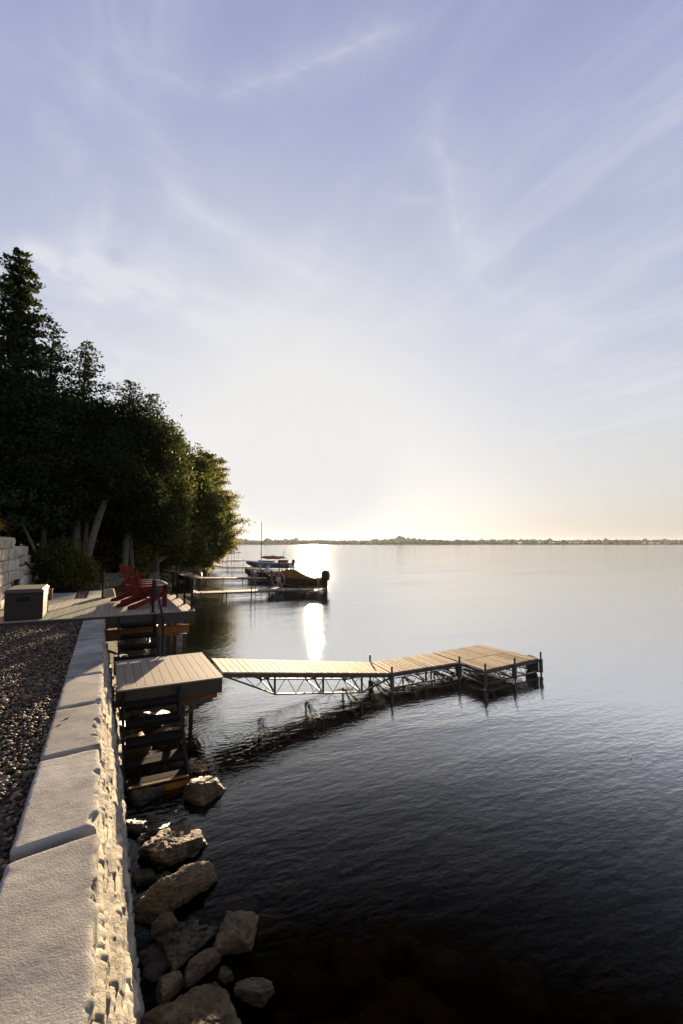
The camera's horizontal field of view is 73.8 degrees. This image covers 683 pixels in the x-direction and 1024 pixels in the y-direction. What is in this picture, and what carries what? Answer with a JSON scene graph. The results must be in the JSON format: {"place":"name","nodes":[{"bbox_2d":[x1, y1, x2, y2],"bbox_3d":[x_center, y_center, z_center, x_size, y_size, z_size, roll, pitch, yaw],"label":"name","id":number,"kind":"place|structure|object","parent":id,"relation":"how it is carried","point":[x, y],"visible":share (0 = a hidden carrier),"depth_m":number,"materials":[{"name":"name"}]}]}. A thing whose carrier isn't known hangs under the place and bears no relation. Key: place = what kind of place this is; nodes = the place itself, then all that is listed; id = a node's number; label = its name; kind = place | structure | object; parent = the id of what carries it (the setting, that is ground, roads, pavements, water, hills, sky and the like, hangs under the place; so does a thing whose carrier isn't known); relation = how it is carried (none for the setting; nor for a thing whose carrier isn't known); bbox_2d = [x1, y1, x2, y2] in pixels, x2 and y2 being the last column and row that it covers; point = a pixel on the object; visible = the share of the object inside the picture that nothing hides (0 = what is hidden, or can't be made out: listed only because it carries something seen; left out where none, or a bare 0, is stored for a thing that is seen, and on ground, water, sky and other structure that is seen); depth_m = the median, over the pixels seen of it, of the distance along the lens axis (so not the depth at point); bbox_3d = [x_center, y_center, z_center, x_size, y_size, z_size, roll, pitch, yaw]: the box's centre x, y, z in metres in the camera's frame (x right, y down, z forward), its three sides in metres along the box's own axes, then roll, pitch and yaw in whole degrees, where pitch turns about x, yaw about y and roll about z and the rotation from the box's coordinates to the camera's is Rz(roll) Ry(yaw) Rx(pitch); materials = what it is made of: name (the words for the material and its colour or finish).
{"place":"outdoors","nodes":[
{"label":"outdoors","id":0,"kind":"place"},
{"bbox_2d":[0,621,82,881],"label":"gravel","id":1,"kind":"structure","parent":0,"point":[60,638],"depth_m":5.01,"materials":[{"name":"gravel"}]},
{"bbox_2d":[20,544,176,685],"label":"shore ground","id":2,"kind":"structure","parent":0,"point":[116,584],"depth_m":17.95,"materials":[{"name":"soil"}]},
{"bbox_2d":[0,537,26,609],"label":"block wall","id":3,"kind":"structure","parent":2,"relation":"on","point":[10,571],"depth_m":12.32,"materials":[{"name":"stone"}]},
{"bbox_2d":[13,579,19,585],"bbox_3d":[-9.041,1.989,12.675,0.120,0.210,0.320,2,-5,-27],"label":"wall light","id":4,"kind":"object","parent":3,"relation":"attached to","point":[16,582],"visible":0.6,"depth_m":12.55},
{"bbox_2d":[7,546,37,584],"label":"block wall","id":5,"kind":"structure","parent":2,"relation":"on","point":[22,554],"depth_m":15.62,"materials":[{"name":"stone"}]},
{"bbox_2d":[19,561,36,574],"bbox_3d":[-10.398,1.873,15.083,0.256,0.544,2.310,2,-5,-27],"label":"wall handrail","id":6,"kind":"object","parent":5,"relation":"attached to","point":[30,567],"depth_m":15.04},
{"bbox_2d":[18,519,48,579],"bbox_3d":[-12.137,0.883,17.754,1.876,3.587,0.394,0,-4,4],"label":"leaning trunk","id":7,"kind":"object","parent":2,"relation":"on","point":[29,538],"visible":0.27,"depth_m":17.57,"materials":[{"name":"grey plant"}]},
{"bbox_2d":[0,520,82,562],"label":"shrub","id":8,"kind":"object","parent":2,"relation":"on","point":[54,535],"visible":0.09,"depth_m":22.71,"materials":[{"name":"green plant"}]},
{"bbox_2d":[0,344,94,544],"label":"broadleaf tree","id":9,"kind":"object","parent":2,"relation":"on","point":[26,447],"visible":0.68,"depth_m":17.07,"materials":[{"name":"green plant"}]},
{"bbox_2d":[0,247,109,548],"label":"cedar tree","id":10,"kind":"object","parent":2,"relation":"on","point":[18,331],"visible":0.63,"depth_m":18.09,"materials":[{"name":"green plant"}]},
{"bbox_2d":[4,322,110,549],"bbox_3d":[-12.814,-2.823,19.772,5.923,11.539,6.811,2,-5,-27],"label":"cedar tree","id":11,"kind":"object","parent":2,"relation":"on","point":[56,371],"visible":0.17,"depth_m":20.26,"materials":[{"name":"green plant"}]},
{"bbox_2d":[52,596,74,599],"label":"paving slab","id":12,"kind":"structure","parent":2,"relation":"on","point":[61,597],"depth_m":13.64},
{"bbox_2d":[52,593,76,595],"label":"paving slab","id":13,"kind":"structure","parent":2,"relation":"on","point":[63,594],"depth_m":14.46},
{"bbox_2d":[29,532,106,592],"bbox_3d":[-10.418,1.936,17.120,2.949,2.363,2.555,2,-5,-27],"label":"shrub","id":14,"kind":"object","parent":2,"relation":"on","point":[72,570],"visible":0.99,"depth_m":16.77,"materials":[{"name":"green plant"}]},
{"bbox_2d":[0,619,144,1023],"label":"retaining wall","id":15,"kind":"structure","parent":2,"relation":"on","point":[68,953],"depth_m":2.58,"materials":[{"name":"stone"}]},
{"bbox_2d":[73,500,79,548],"bbox_3d":[-11.986,0.385,20.653,0.392,5.936,0.730,2,-5,-27],"label":"leaning trunk","id":16,"kind":"object","parent":2,"relation":"on","point":[76,533],"visible":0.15,"depth_m":20.38,"materials":[{"name":"grey plant"}]},
{"bbox_2d":[74,590,89,598],"bbox_3d":[-8.325,2.685,14.596,0.428,0.084,3.000,2,-5,-27],"label":"pebble strip","id":17,"kind":"object","parent":2,"relation":"on","point":[81,595],"visible":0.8,"depth_m":14.53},
{"bbox_2d":[81,504,89,553],"bbox_3d":[-12.170,0.454,21.593,0.395,5.939,0.535,2,-5,-27],"label":"leaning trunk","id":18,"kind":"object","parent":2,"relation":"on","point":[85,531],"visible":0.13,"depth_m":21.37,"materials":[{"name":"grey plant"}]},
{"bbox_2d":[11,383,172,549],"bbox_3d":[-12.232,-1.295,21.171,7.902,9.308,7.256,-1,-4,13],"label":"broadleaf tree","id":19,"kind":"object","parent":2,"relation":"on","point":[102,473],"visible":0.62,"depth_m":20.29,"materials":[{"name":"green plant"}]},
{"bbox_2d":[49,340,138,555],"bbox_3d":[-12.511,-2.599,21.769,6.471,11.887,6.771,2,-5,-27],"label":"cedar tree","id":20,"kind":"object","parent":2,"relation":"on","point":[86,364],"visible":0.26,"depth_m":22.30,"materials":[{"name":"green plant"}]},
{"bbox_2d":[88,591,101,594],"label":"paving slab","id":21,"kind":"structure","parent":2,"relation":"on","point":[95,592],"depth_m":15.08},
{"bbox_2d":[50,520,140,577],"bbox_3d":[-14.450,1.811,25.816,5.366,3.941,5.543,-4,-6,45],"label":"shrub","id":22,"kind":"object","parent":2,"relation":"on","point":[99,541],"visible":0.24,"depth_m":25.18,"materials":[{"name":"green plant"}]},
{"bbox_2d":[87,594,105,603],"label":"paving slab","id":23,"kind":"structure","parent":2,"relation":"on","point":[97,596],"depth_m":13.93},
{"bbox_2d":[104,588,115,596],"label":"stone block","id":24,"kind":"structure","parent":23,"relation":"on","point":[109,592],"depth_m":13.81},
{"bbox_2d":[0,594,194,655],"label":"deck","id":25,"kind":"structure","parent":2,"relation":"on","point":[175,610],"depth_m":10.75,"materials":[{"name":"wood"}]},
{"bbox_2d":[3,584,48,620],"bbox_3d":[-6.927,1.974,10.044,0.695,0.640,1.240,2,-5,-28],"label":"storage box","id":26,"kind":"object","parent":25,"relation":"on","point":[24,602],"visible":1,"depth_m":9.55,"materials":[{"name":"plastic"}]},
{"bbox_2d":[48,589,52,599],"bbox_3d":[-8.297,2.404,12.971,0.110,0.425,0.110,2,-5,-27],"label":"short post","id":27,"kind":"object","parent":25,"relation":"on","point":[50,594],"visible":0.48,"depth_m":12.94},
{"bbox_2d":[110,564,160,602],"bbox_3d":[-5.724,1.961,12.687,0.810,1.048,1.118,-3,-5,39],"label":"garden chair","id":28,"kind":"object","parent":25,"relation":"on","point":[127,581],"visible":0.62,"depth_m":12.54,"materials":[{"name":"wood"}]},
{"bbox_2d":[117,614,159,660],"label":"stairs","id":29,"kind":"structure","parent":25,"relation":"attached to","point":[138,636],"depth_m":9.82,"materials":[{"name":"metal"}]},
{"bbox_2d":[152,579,163,655],"bbox_3d":[-4.077,2.399,10.110,0.048,1.732,1.174,3,-5,-32],"label":"stair handrail","id":30,"kind":"object","parent":29,"relation":"attached to","point":[161,610],"visible":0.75,"depth_m":9.85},
{"bbox_2d":[116,566,170,609],"bbox_3d":[-4.997,1.880,11.534,0.810,1.048,1.118,-3,-5,39],"label":"garden chair","id":31,"kind":"object","parent":25,"relation":"on","point":[140,592],"visible":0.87,"depth_m":11.36,"materials":[{"name":"wood"}]},
{"bbox_2d":[100,571,193,612],"bbox_3d":[-5.338,2.079,12.251,2.060,0.749,3.870,2,-5,-27],"label":"glass railing","id":32,"kind":"object","parent":25,"relation":"on","point":[182,587],"visible":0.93,"depth_m":12.11,"materials":[{"name":"glass"}]},
{"bbox_2d":[84,475,113,557],"bbox_3d":[-10.757,0.683,19.979,1.376,5.296,0.662,2,-5,-27],"label":"leaning trunk","id":33,"kind":"object","parent":2,"relation":"on","point":[94,531],"visible":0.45,"depth_m":19.70,"materials":[{"name":"grey plant"}]},
{"bbox_2d":[120,522,130,580],"bbox_3d":[-11.317,1.101,24.058,0.479,4.991,0.560,1,-4,-11],"label":"leaning trunk","id":34,"kind":"object","parent":2,"relation":"on","point":[125,553],"visible":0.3,"depth_m":23.80,"materials":[{"name":"grey plant"}]},
{"bbox_2d":[118,707,133,719],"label":"shore rock","id":35,"kind":"object","parent":2,"relation":"on","point":[129,716],"visible":0.1,"depth_m":8.82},
{"bbox_2d":[119,719,133,734],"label":"shore rock","id":36,"kind":"object","parent":2,"relation":"on","point":[127,732],"visible":0.12,"depth_m":8.19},
{"bbox_2d":[91,536,162,579],"bbox_3d":[-12.803,2.426,26.592,4.359,3.475,3.956,0,-4,-1],"label":"shrub","id":37,"kind":"object","parent":2,"relation":"on","point":[142,559],"visible":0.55,"depth_m":25.96,"materials":[{"name":"green plant"}]},
{"bbox_2d":[73,392,189,570],"bbox_3d":[-11.732,-1.150,24.686,6.840,10.426,6.681,2,-5,-27],"label":"broadleaf tree","id":38,"kind":"object","parent":2,"relation":"on","point":[153,434],"visible":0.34,"depth_m":24.32,"materials":[{"name":"green plant"}]},
{"bbox_2d":[125,732,143,737],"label":"shore rock","id":39,"kind":"object","parent":2,"relation":"on","point":[136,734],"visible":0.12,"depth_m":7.98,"materials":[{"name":"stone"}]},
{"bbox_2d":[121,741,151,758],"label":"boulder","id":40,"kind":"object","parent":2,"relation":"on","point":[137,752],"visible":0.12,"depth_m":7.18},
{"bbox_2d":[125,817,148,835],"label":"boulder","id":41,"kind":"object","parent":2,"relation":"on","point":[134,825],"visible":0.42,"depth_m":5.39,"materials":[{"name":"stone"}]},
{"bbox_2d":[128,638,146,643],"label":"shore rock","id":42,"kind":"object","parent":2,"relation":"on","point":[141,641],"visible":0.18,"depth_m":14.92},
{"bbox_2d":[91,379,194,559],"bbox_3d":[-11.768,-1.894,26.163,6.900,11.762,7.070,2,-5,-27],"label":"cedar tree","id":43,"kind":"object","parent":2,"relation":"on","point":[128,397],"visible":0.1,"depth_m":26.50,"materials":[{"name":"green plant"}]},
{"bbox_2d":[125,785,165,805],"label":"boulder","id":44,"kind":"object","parent":2,"relation":"on","point":[140,797],"visible":0.28,"depth_m":6.05,"materials":[{"name":"stone"}]},
{"bbox_2d":[125,579,166,587],"bbox_3d":[-9.168,3.372,21.413,1.904,0.429,1.194,1,-4,-7],"label":"upturned dinghy","id":45,"kind":"object","parent":2,"relation":"on","point":[162,582],"visible":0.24,"depth_m":21.21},
{"bbox_2d":[135,545,179,580],"bbox_3d":[-13.827,3.473,32.177,4.820,3.627,4.412,2,-5,-27],"label":"shrub","id":46,"kind":"object","parent":2,"relation":"on","point":[164,567],"visible":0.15,"depth_m":31.71,"materials":[{"name":"green plant"}]},
{"bbox_2d":[142,818,187,838],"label":"boulder","id":47,"kind":"object","parent":2,"relation":"on","point":[153,829],"visible":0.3,"depth_m":5.41,"materials":[{"name":"stone"}]},
{"bbox_2d":[140,533,191,574],"bbox_3d":[-11.698,2.798,29.953,0.596,2.977,4.867,-2,-4,22],"label":"leaning trunk","id":48,"kind":"object","parent":2,"relation":"on","point":[161,559],"visible":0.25,"depth_m":29.84,"materials":[{"name":"grey plant"}]},
{"bbox_2d":[137,393,196,578],"bbox_3d":[-11.948,-1.420,28.592,5.425,12.116,6.409,2,-5,-27],"label":"cedar tree","id":49,"kind":"object","parent":2,"relation":"on","point":[152,409],"visible":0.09,"depth_m":28.35,"materials":[{"name":"green plant"}]},
{"bbox_2d":[113,652,222,733],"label":"platform","id":50,"kind":"structure","parent":2,"relation":"on","point":[197,677],"depth_m":8.03,"materials":[{"name":"wood"}]},
{"bbox_2d":[121,685,190,800],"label":"stairs","id":51,"kind":"structure","parent":50,"relation":"attached to","point":[174,779],"depth_m":6.75,"materials":[{"name":"wood"}]},
{"bbox_2d":[134,415,214,579],"bbox_3d":[-11.598,-0.459,29.158,6.159,11.632,5.660,-1,-4,14],"label":"broadleaf tree","id":52,"kind":"object","parent":2,"relation":"on","point":[184,491],"visible":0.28,"depth_m":28.82,"materials":[{"name":"green plant"}]},
{"bbox_2d":[153,514,219,572],"bbox_3d":[-12.508,3.338,35.789,5.512,6.064,13.161,1,-4,-19],"label":"shrub","id":53,"kind":"object","parent":2,"relation":"on","point":[185,553],"visible":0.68,"depth_m":33.26,"materials":[{"name":"green plant"}]},
{"bbox_2d":[170,439,234,573],"bbox_3d":[-12.908,0.160,38.770,7.084,12.871,7.616,-1,-4,13],"label":"broadleaf tree","id":54,"kind":"object","parent":2,"relation":"on","point":[208,506],"visible":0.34,"depth_m":38.10,"materials":[{"name":"green plant"}]},
{"bbox_2d":[184,481,243,576],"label":"broadleaf tree","id":55,"kind":"object","parent":2,"relation":"on","point":[223,548],"visible":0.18,"depth_m":44.62,"materials":[{"name":"green plant"}]},
{"bbox_2d":[192,450,254,575],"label":"cedar tree","id":56,"kind":"object","parent":2,"relation":"on","point":[221,461],"visible":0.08,"depth_m":48.48,"materials":[{"name":"green plant"}]},
{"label":"shore rock","id":57,"kind":"object","parent":2,"relation":"on","visible":0},
{"bbox_2d":[113,654,127,660],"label":"shore rock","id":58,"kind":"object","parent":57,"relation":"on","point":[121,655],"visible":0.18,"depth_m":12.30,"materials":[{"name":"stone"}]},
{"bbox_2d":[0,0,682,540],"label":"sky","id":59,"kind":"structure","parent":0,"point":[411,269],"materials":[{"name":"blue"}]},
{"bbox_2d":[125,545,682,1023],"bbox_3d":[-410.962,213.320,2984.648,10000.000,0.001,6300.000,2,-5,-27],"label":"water","id":60,"kind":"structure","parent":0,"point":[461,851],"depth_m":6.22,"materials":[{"name":"liquid"}]},
{"bbox_2d":[133,892,144,903],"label":"shore rock","id":61,"kind":"object","parent":60,"relation":"in","point":[137,900],"visible":0.12,"depth_m":4.36,"materials":[{"name":"stone"}]},
{"bbox_2d":[135,832,149,844],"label":"shore rock","id":62,"kind":"object","parent":60,"relation":"in","point":[142,838],"visible":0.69,"depth_m":5.24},
{"bbox_2d":[135,914,150,924],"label":"boulder","id":63,"kind":"object","parent":60,"relation":"in","point":[141,918],"visible":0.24,"depth_m":4.10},
{"bbox_2d":[131,868,155,886],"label":"boulder","id":64,"kind":"object","parent":60,"relation":"in","point":[145,876],"visible":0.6,"depth_m":4.58,"materials":[{"name":"stone"}]},
{"bbox_2d":[138,943,161,967],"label":"boulder","id":65,"kind":"object","parent":60,"relation":"in","point":[145,956],"visible":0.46,"depth_m":3.75,"materials":[{"name":"stone"}]},
{"bbox_2d":[146,814,159,822],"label":"shore rock","id":66,"kind":"object","parent":60,"relation":"in","point":[152,818],"visible":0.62,"depth_m":5.61,"materials":[{"name":"stone"}]},
{"bbox_2d":[148,912,157,922],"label":"shore rock","id":67,"kind":"object","parent":60,"relation":"in","point":[153,916],"visible":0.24,"depth_m":4.12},
{"bbox_2d":[142,953,167,981],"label":"shore rock","id":68,"kind":"object","parent":60,"relation":"in","point":[155,970],"visible":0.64,"depth_m":3.64,"materials":[{"name":"stone"}]},
{"bbox_2d":[140,710,169,716],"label":"shore rock","id":69,"kind":"object","parent":60,"relation":"in","point":[148,713],"visible":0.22,"depth_m":8.95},
{"bbox_2d":[145,761,183,775],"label":"boulder","id":70,"kind":"object","parent":60,"relation":"in","point":[150,771],"visible":0.25,"depth_m":6.81,"materials":[{"name":"stone"}]},
{"bbox_2d":[161,871,170,877],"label":"shore rock","id":71,"kind":"object","parent":60,"relation":"in","point":[166,873],"visible":0.42,"depth_m":4.67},
{"bbox_2d":[156,970,183,1004],"bbox_3d":[-1.326,3.665,3.473,0.219,0.189,0.219,16,-23,-41],"label":"boulder","id":72,"kind":"object","parent":60,"relation":"in","point":[170,986],"visible":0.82,"depth_m":3.45,"materials":[{"name":"stone"}]},
{"bbox_2d":[132,861,217,915],"bbox_3d":[-1.596,3.700,4.448,0.409,0.318,0.842,-14,-22,37],"label":"boulder","id":73,"kind":"object","parent":60,"relation":"in","point":[171,892],"visible":0.85,"depth_m":4.32,"materials":[{"name":"stone"}]},
{"bbox_2d":[170,809,180,815],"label":"shore rock","id":74,"kind":"object","parent":60,"relation":"in","point":[175,812],"visible":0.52,"depth_m":5.76,"materials":[{"name":"stone"}]},
{"bbox_2d":[156,916,215,971],"bbox_3d":[-1.368,3.760,3.948,0.508,0.242,0.629,-10,-20,28],"label":"boulder","id":75,"kind":"object","parent":60,"relation":"in","point":[182,946],"visible":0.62,"depth_m":3.85,"materials":[{"name":"stone"}]},
{"bbox_2d":[150,912,178,939],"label":"boulder","id":76,"kind":"object","parent":75,"relation":"on","point":[162,922],"visible":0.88,"depth_m":4.00,"materials":[{"name":"stone"}]},
{"bbox_2d":[140,981,241,1023],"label":"boulder","id":77,"kind":"object","parent":60,"relation":"in","point":[208,1003],"visible":1,"depth_m":3.24,"materials":[{"name":"stone"}]},
{"bbox_2d":[180,776,202,787],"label":"boulder","id":78,"kind":"object","parent":60,"relation":"in","point":[195,779],"visible":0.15,"depth_m":6.51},
{"bbox_2d":[188,849,199,856],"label":"shore rock","id":79,"kind":"object","parent":60,"relation":"in","point":[194,853],"visible":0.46,"depth_m":4.99,"materials":[{"name":"stone"}]},
{"bbox_2d":[183,947,220,987],"bbox_3d":[-1.139,3.675,3.656,0.322,0.168,0.208,14,-22,-39],"label":"boulder","id":80,"kind":"object","parent":60,"relation":"in","point":[200,965],"visible":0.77,"depth_m":3.62,"materials":[{"name":"stone"}]},
{"bbox_2d":[182,776,226,805],"bbox_3d":[-1.861,3.819,6.206,0.462,0.307,0.522,-8,-19,22],"label":"boulder","id":81,"kind":"object","parent":60,"relation":"in","point":[205,790],"visible":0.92,"depth_m":6.08,"materials":[{"name":"stone"}]},
{"bbox_2d":[169,569,267,582],"bbox_3d":[-10.817,6.626,40.048,10.278,3.200,1.599,0,-4,5],"label":"neighbour dock","id":82,"kind":"object","parent":60,"relation":"in","point":[216,579],"visible":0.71,"depth_m":39.48,"materials":[{"name":"brown wood"}]},
{"bbox_2d":[218,966,232,983],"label":"boulder","id":83,"kind":"object","parent":60,"relation":"in","point":[225,975],"visible":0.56,"depth_m":3.56,"materials":[{"name":"stone"}]},
{"bbox_2d":[213,910,258,955],"bbox_3d":[-0.918,3.732,3.980,0.366,0.252,0.444,2,-17,-6],"label":"boulder","id":84,"kind":"object","parent":60,"relation":"in","point":[236,934],"visible":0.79,"depth_m":3.90,"materials":[{"name":"stone"}]},
{"bbox_2d":[213,564,264,569],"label":"neighbour dock","id":85,"kind":"object","parent":60,"relation":"in","point":[242,567],"visible":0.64,"depth_m":59.06,"materials":[{"name":"brown wood"}]},
{"bbox_2d":[167,571,325,600],"bbox_3d":[-5.888,5.592,28.908,10.046,3.700,1.628,1,-4,-16],"label":"neighbour dock","id":86,"kind":"object","parent":60,"relation":"in","point":[252,591],"visible":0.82,"depth_m":28.94,"materials":[{"name":"brown wood"}]},
{"bbox_2d":[234,977,273,1007],"bbox_3d":[-0.662,3.724,3.451,0.309,0.242,0.224,-4,-18,13],"label":"boulder","id":87,"kind":"object","parent":60,"relation":"in","point":[257,992],"visible":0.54,"depth_m":3.43,"materials":[{"name":"stone"}]},
{"bbox_2d":[248,568,282,580],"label":"boat lift","id":88,"kind":"object","parent":60,"relation":"in","point":[254,572],"visible":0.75,"depth_m":42.51,"materials":[{"name":"metal"}]},
{"bbox_2d":[245,565,288,576],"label":"fishing boat","id":89,"kind":"object","parent":88,"relation":"on","point":[267,569],"visible":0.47,"depth_m":43.14,"materials":[{"name":"metal"}]},
{"bbox_2d":[250,562,285,570],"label":"boat lift","id":90,"kind":"object","parent":60,"relation":"in","point":[259,566],"visible":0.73,"depth_m":56.90,"materials":[{"name":"metal"}]},
{"bbox_2d":[246,522,294,567],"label":"sailboat","id":91,"kind":"object","parent":90,"relation":"on","point":[283,563],"visible":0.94,"depth_m":57.35,"materials":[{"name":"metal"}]},
{"bbox_2d":[269,572,318,590],"bbox_3d":[-3.574,5.931,34.161,2.990,2.962,2.645,-1,-4,18],"label":"boat lift","id":92,"kind":"object","parent":60,"relation":"in","point":[278,579],"visible":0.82,"depth_m":33.26,"materials":[{"name":"metal"}]},
{"bbox_2d":[266,567,329,590],"bbox_3d":[-3.359,5.212,34.222,5.235,2.197,2.026,-1,-4,18],"label":"motorboat","id":93,"kind":"object","parent":92,"relation":"on","point":[293,578],"visible":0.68,"depth_m":33.47,"materials":[{"name":"brown fabric"}]},
{"bbox_2d":[390,666,393,691],"bbox_3d":[1.164,4.652,10.445,0.070,2.185,0.070,2,-5,-27],"label":"dock post","id":94,"kind":"object","parent":60,"relation":"in","point":[392,681],"visible":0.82,"depth_m":10.47,"materials":[{"name":"metal"}]},
{"bbox_2d":[211,658,389,694],"bbox_3d":[-0.756,3.573,10.031,4.089,0.916,1.193,2,-5,-30],"label":"gangway","id":95,"kind":"object","parent":94,"relation":"on","point":[288,670],"visible":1,"depth_m":9.75,"materials":[{"name":"brown wood"}]},
{"bbox_2d":[371,653,457,687],"bbox_3d":[1.817,3.981,11.512,2.078,0.365,1.140,2,-5,-27],"label":"dock section","id":96,"kind":"object","parent":60,"relation":"on","point":[412,665],"visible":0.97,"depth_m":11.29,"materials":[{"name":"brown wood"}]},
{"bbox_2d":[458,656,461,679],"bbox_3d":[2.966,4.717,11.378,0.070,2.185,0.070,2,-5,-27],"label":"dock post","id":97,"kind":"object","parent":60,"relation":"in","point":[459,671],"visible":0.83,"depth_m":11.41,"materials":[{"name":"metal"}]},
{"bbox_2d":[483,663,487,688],"bbox_3d":[3.393,4.668,10.678,0.070,2.185,0.070,2,-5,-27],"label":"dock post","id":98,"kind":"object","parent":60,"relation":"in","point":[485,680],"visible":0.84,"depth_m":10.71,"materials":[{"name":"metal"}]},
{"bbox_2d":[433,645,538,683],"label":"dock platform","id":99,"kind":"structure","parent":98,"relation":"attached to","point":[496,660],"depth_m":11.79,"materials":[{"name":"brown wood"}]},
{"bbox_2d":[525,655,536,671],"bbox_3d":[5.101,4.069,12.232,0.154,0.415,0.410,1,-4,-17],"label":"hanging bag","id":100,"kind":"object","parent":99,"relation":"attached to","point":[533,666],"visible":0.39,"depth_m":12.10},
{"bbox_2d":[513,657,516,681],"bbox_3d":[4.304,4.708,11.245,0.070,2.185,0.070,2,-5,-27],"label":"dock post","id":101,"kind":"object","parent":60,"relation":"in","point":[514,671],"visible":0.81,"depth_m":11.27,"materials":[{"name":"metal"}]},
{"bbox_2d":[539,652,542,674],"bbox_3d":[5.206,4.749,11.829,0.070,2.185,0.070,2,-5,-27],"label":"dock post","id":102,"kind":"object","parent":60,"relation":"in","point":[541,665],"visible":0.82,"depth_m":11.86,"materials":[{"name":"metal"}]},
{"bbox_2d":[237,542,682,544],"bbox_3d":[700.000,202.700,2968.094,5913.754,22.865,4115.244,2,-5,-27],"label":"hills","id":103,"kind":"structure","parent":0,"point":[650,543],"depth_m":2156.18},
{"bbox_2d":[232,536,682,544],"bbox_3d":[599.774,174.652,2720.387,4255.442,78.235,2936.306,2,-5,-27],"label":"woods","id":104,"kind":"object","parent":103,"relation":"on","point":[397,540],"visible":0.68,"depth_m":2170.56,"materials":[{"name":"green plant"}]},
{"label":"bed stones","id":105,"kind":"object","parent":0,"visible":0},
{"bbox_2d":[138,824,206,866],"bbox_3d":[-1.885,3.799,5.086,0.612,0.355,0.655,-11,-20,30],"label":"boulder","id":106,"kind":"object","parent":105,"relation":"on","point":[170,846],"visible":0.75,"depth_m":4.98,"materials":[{"name":"stone"}]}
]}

